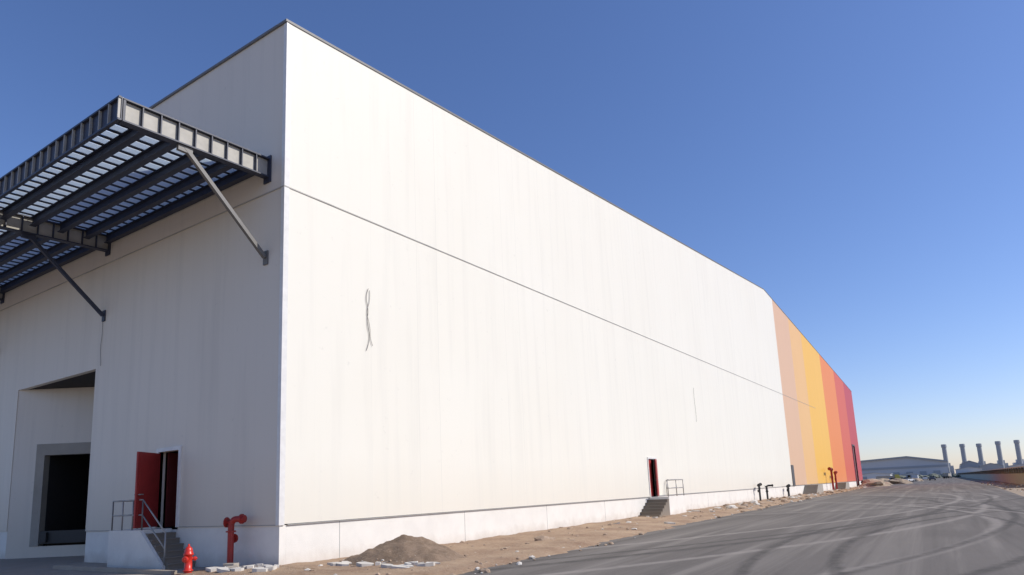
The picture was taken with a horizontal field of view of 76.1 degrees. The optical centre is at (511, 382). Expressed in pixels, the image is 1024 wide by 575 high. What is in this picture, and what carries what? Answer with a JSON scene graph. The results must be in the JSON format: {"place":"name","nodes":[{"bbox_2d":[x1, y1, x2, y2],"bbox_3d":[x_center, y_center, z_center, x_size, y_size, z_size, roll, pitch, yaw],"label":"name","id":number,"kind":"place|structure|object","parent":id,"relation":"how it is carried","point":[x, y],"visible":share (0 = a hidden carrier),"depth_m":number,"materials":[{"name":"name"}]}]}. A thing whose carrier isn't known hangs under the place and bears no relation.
{"place":"outdoors","nodes":[
{"label":"outdoors","id":0,"kind":"place"},
{"bbox_2d":[0,556,206,574],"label":"concrete yard","id":1,"kind":"structure","parent":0,"point":[32,566],"depth_m":21.78,"materials":[{"name":"grey concrete"}]},
{"bbox_2d":[53,565,176,574],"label":"kerb","id":2,"kind":"structure","parent":1,"relation":"on","point":[122,570],"depth_m":18.66,"materials":[{"name":"concrete"}]},
{"bbox_2d":[107,499,195,569],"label":"entrance stairs","id":3,"kind":"structure","parent":1,"relation":"on","point":[161,548],"depth_m":19.62,"materials":[{"name":"paint"}]},
{"bbox_2d":[0,0,1023,472],"label":"sky","id":4,"kind":"structure","parent":0,"point":[858,163],"materials":[{"name":"blue"}]},
{"bbox_2d":[174,487,866,574],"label":"dirt verge","id":5,"kind":"structure","parent":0,"point":[491,552],"depth_m":20.71,"materials":[{"name":"beige soil"}]},
{"bbox_2d":[223,563,238,567],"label":"concrete blocks","id":6,"kind":"object","parent":5,"relation":"on","point":[231,565],"depth_m":17.04,"materials":[{"name":"white concrete"}]},
{"bbox_2d":[205,500,780,572],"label":"broken slabs","id":7,"kind":"structure","parent":5,"relation":"on","point":[261,568],"depth_m":16.42,"materials":[{"name":"white concrete"}]},
{"bbox_2d":[279,486,869,574],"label":"rubble stones","id":8,"kind":"object","parent":5,"relation":"on","point":[542,538],"visible":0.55,"depth_m":32.30,"materials":[{"name":"beige stone"}]},
{"bbox_2d":[458,477,1023,574],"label":"asphalt road","id":9,"kind":"structure","parent":0,"point":[950,526],"depth_m":18.87,"materials":[{"name":"grey asphalt"}]},
{"bbox_2d":[903,477,913,481],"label":"parked car","id":10,"kind":"object","parent":9,"relation":"on","point":[909,478],"visible":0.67,"depth_m":203.00,"materials":[{"name":"paint"}]},
{"bbox_2d":[942,473,951,477],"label":"parked truck","id":11,"kind":"object","parent":9,"relation":"on","point":[946,475],"visible":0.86,"depth_m":312.02,"materials":[{"name":"paint"}]},
{"bbox_2d":[862,472,892,479],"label":"distant shed","id":12,"kind":"structure","parent":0,"point":[873,475],"depth_m":365.92,"materials":[{"name":"white metal"}]},
{"bbox_2d":[955,467,981,474],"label":"distant shed","id":13,"kind":"structure","parent":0,"point":[965,469],"depth_m":424.38,"materials":[{"name":"grey metal"}]},
{"bbox_2d":[959,461,978,467],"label":"distant shed","id":14,"kind":"structure","parent":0,"point":[969,464],"depth_m":538.37,"materials":[{"name":"grey metal"}]},
{"bbox_2d":[978,463,1002,469],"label":"distant shed","id":15,"kind":"structure","parent":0,"point":[989,466],"depth_m":514.43,"materials":[{"name":"grey metal"}]},
{"bbox_2d":[958,477,1023,495],"bbox_3d":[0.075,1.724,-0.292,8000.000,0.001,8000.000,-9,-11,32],"label":"ground","id":16,"kind":"structure","parent":0,"point":[1014,488],"depth_m":84.46,"materials":[{"name":"beige soil"}]},
{"bbox_2d":[182,544,196,573],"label":"fire hydrant","id":17,"kind":"object","parent":16,"relation":"on","point":[188,558],"visible":0.93,"depth_m":17.10,"materials":[{"name":"red metal"}]},
{"bbox_2d":[223,514,246,562],"bbox_3d":[-7.603,4.373,17.948,0.591,1.516,0.324,-4,-10,11],"label":"fire standpipe","id":18,"kind":"object","parent":16,"relation":"on","point":[229,524],"visible":0.93,"depth_m":17.95,"materials":[{"name":"red metal"}]},
{"bbox_2d":[343,534,467,564],"bbox_3d":[-2.951,4.584,17.929,3.900,0.856,3.200,-9,-11,32],"label":"gravel mound","id":19,"kind":"object","parent":16,"relation":"on","point":[418,549],"visible":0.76,"depth_m":17.12,"materials":[{"name":"grey gravel"}]},
{"bbox_2d":[0,18,862,566],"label":"warehouse","id":20,"kind":"structure","parent":16,"relation":"on","point":[434,322],"depth_m":24.37,"materials":[{"name":"paint"}]},
{"bbox_2d":[0,95,271,321],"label":"loading canopy","id":21,"kind":"object","parent":20,"relation":"attached to","point":[37,230],"visible":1,"depth_m":20.21,"materials":[{"name":"metal"}]},
{"bbox_2d":[133,452,160,528],"bbox_3d":[-11.331,3.318,20.311,0.200,2.300,1.100,-3,-10,5],"label":"front door leaf","id":22,"kind":"structure","parent":20,"relation":"in","point":[147,479],"depth_m":20.25,"materials":[{"name":"metal"}]},
{"bbox_2d":[654,459,659,495],"bbox_3d":[9.038,5.893,40.747,0.200,2.260,0.850,-6,-10,17],"label":"side door leaf","id":23,"kind":"structure","parent":20,"relation":"in","point":[656,470],"depth_m":40.47,"materials":[{"name":"metal"}]},
{"bbox_2d":[791,465,795,485],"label":"service doors","id":24,"kind":"structure","parent":20,"relation":"in","point":[792,467],"depth_m":78.74,"materials":[{"name":"grey metal"}]},
{"bbox_2d":[852,444,859,485],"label":"roller door","id":25,"kind":"structure","parent":20,"relation":"in","point":[853,446],"depth_m":139.23,"materials":[{"name":"grey metal"}]},
{"bbox_2d":[638,479,686,516],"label":"entrance stairs","id":26,"kind":"structure","parent":16,"relation":"on","point":[661,506],"depth_m":39.12,"materials":[{"name":"paint"}]},
{"bbox_2d":[757,483,761,500],"bbox_3d":[23.547,10.356,61.971,0.340,1.743,0.900,-9,-11,32],"label":"fire standpipe","id":27,"kind":"object","parent":16,"relation":"on","point":[759,485],"visible":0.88,"depth_m":61.69,"materials":[{"name":"black metal"}]},
{"bbox_2d":[765,484,772,498],"bbox_3d":[25.050,10.637,63.566,0.801,1.593,0.339,-6,-10,18],"label":"fire standpipe","id":28,"kind":"object","parent":16,"relation":"on","point":[766,486],"visible":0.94,"depth_m":63.58,"materials":[{"name":"black metal"}]},
{"bbox_2d":[786,484,790,496],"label":"fire standpipe","id":29,"kind":"object","parent":16,"relation":"on","point":[788,488],"visible":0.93,"depth_m":72.88,"materials":[{"name":"black metal"}]},
{"bbox_2d":[803,484,823,493],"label":"service stairs","id":30,"kind":"structure","parent":16,"relation":"on","point":[813,489],"depth_m":83.65,"materials":[{"name":"concrete"}]},
{"bbox_2d":[828,467,834,489],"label":"fire standpipe","id":31,"kind":"object","parent":16,"relation":"on","point":[831,473],"visible":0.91,"depth_m":100.76,"materials":[{"name":"red metal"}]},
{"bbox_2d":[833,471,837,488],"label":"fire standpipe","id":32,"kind":"object","parent":16,"relation":"on","point":[835,473],"visible":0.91,"depth_m":104.18,"materials":[{"name":"red metal"}]},
{"bbox_2d":[835,482,849,489],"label":"service stairs","id":33,"kind":"structure","parent":16,"relation":"on","point":[843,485],"depth_m":108.20,"materials":[{"name":"concrete"}]},
{"bbox_2d":[876,474,899,478],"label":"parked truck","id":34,"kind":"object","parent":16,"relation":"on","point":[888,477],"visible":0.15,"depth_m":257.38,"materials":[{"name":"paint"}]},
{"bbox_2d":[858,478,922,486],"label":"rubble heaps","id":35,"kind":"object","parent":16,"relation":"on","point":[876,482],"visible":0.77,"depth_m":136.42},
{"bbox_2d":[861,456,947,475],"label":"distant warehouse","id":36,"kind":"structure","parent":16,"relation":"on","point":[909,464],"depth_m":477.25,"materials":[{"name":"grey metal"}]},
{"bbox_2d":[902,473,918,477],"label":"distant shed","id":37,"kind":"structure","parent":16,"relation":"on","point":[911,475],"depth_m":381.54,"materials":[{"name":"white metal"}]},
{"bbox_2d":[899,473,960,478],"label":"distant scrub","id":38,"kind":"object","parent":16,"relation":"on","point":[933,474],"visible":0.19,"depth_m":390.41,"materials":[{"name":"green plant"}]},
{"bbox_2d":[941,444,954,473],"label":"chimney stack","id":39,"kind":"object","parent":16,"relation":"on","point":[945,457],"visible":0.67,"depth_m":580.06,"materials":[{"name":"grey concrete"}]},
{"bbox_2d":[959,444,966,467],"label":"chimney stack","id":40,"kind":"object","parent":16,"relation":"on","point":[963,452],"visible":0.49,"depth_m":573.13,"materials":[{"name":"grey concrete"}]},
{"bbox_2d":[976,443,985,465],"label":"chimney stack","id":41,"kind":"object","parent":16,"relation":"on","point":[981,461],"visible":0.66,"depth_m":566.54,"materials":[{"name":"grey concrete"}]},
{"bbox_2d":[961,473,1023,484],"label":"plinth wall","id":42,"kind":"structure","parent":16,"relation":"on","point":[1016,478],"depth_m":119.57,"materials":[{"name":"concrete"}]},
{"bbox_2d":[959,466,1023,474],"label":"roof and posts","id":43,"kind":"structure","parent":42,"relation":"on","point":[992,471],"depth_m":122.96,"materials":[{"name":"metal"}]},
{"bbox_2d":[996,468,1023,473],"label":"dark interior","id":44,"kind":"object","parent":42,"relation":"on","point":[1012,469],"depth_m":104.18,"materials":[{"name":"black"}]},
{"bbox_2d":[970,480,1023,491],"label":"roadside rubble","id":45,"kind":"object","parent":16,"relation":"on","point":[1003,483],"visible":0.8,"depth_m":85.16,"materials":[{"name":"stone"}]},
{"bbox_2d":[995,441,1008,467],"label":"chimney stack","id":46,"kind":"object","parent":16,"relation":"on","point":[1000,461],"visible":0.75,"depth_m":559.39,"materials":[{"name":"grey concrete"}]},
{"bbox_2d":[1012,440,1023,464],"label":"chimney stack","id":47,"kind":"object","parent":16,"relation":"on","point":[1019,460],"visible":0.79,"depth_m":552.64,"materials":[{"name":"grey concrete"}]},
{"bbox_2d":[1007,464,1023,468],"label":"distant shed","id":48,"kind":"structure","parent":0,"point":[1017,465],"depth_m":513.55,"materials":[{"name":"grey metal"}]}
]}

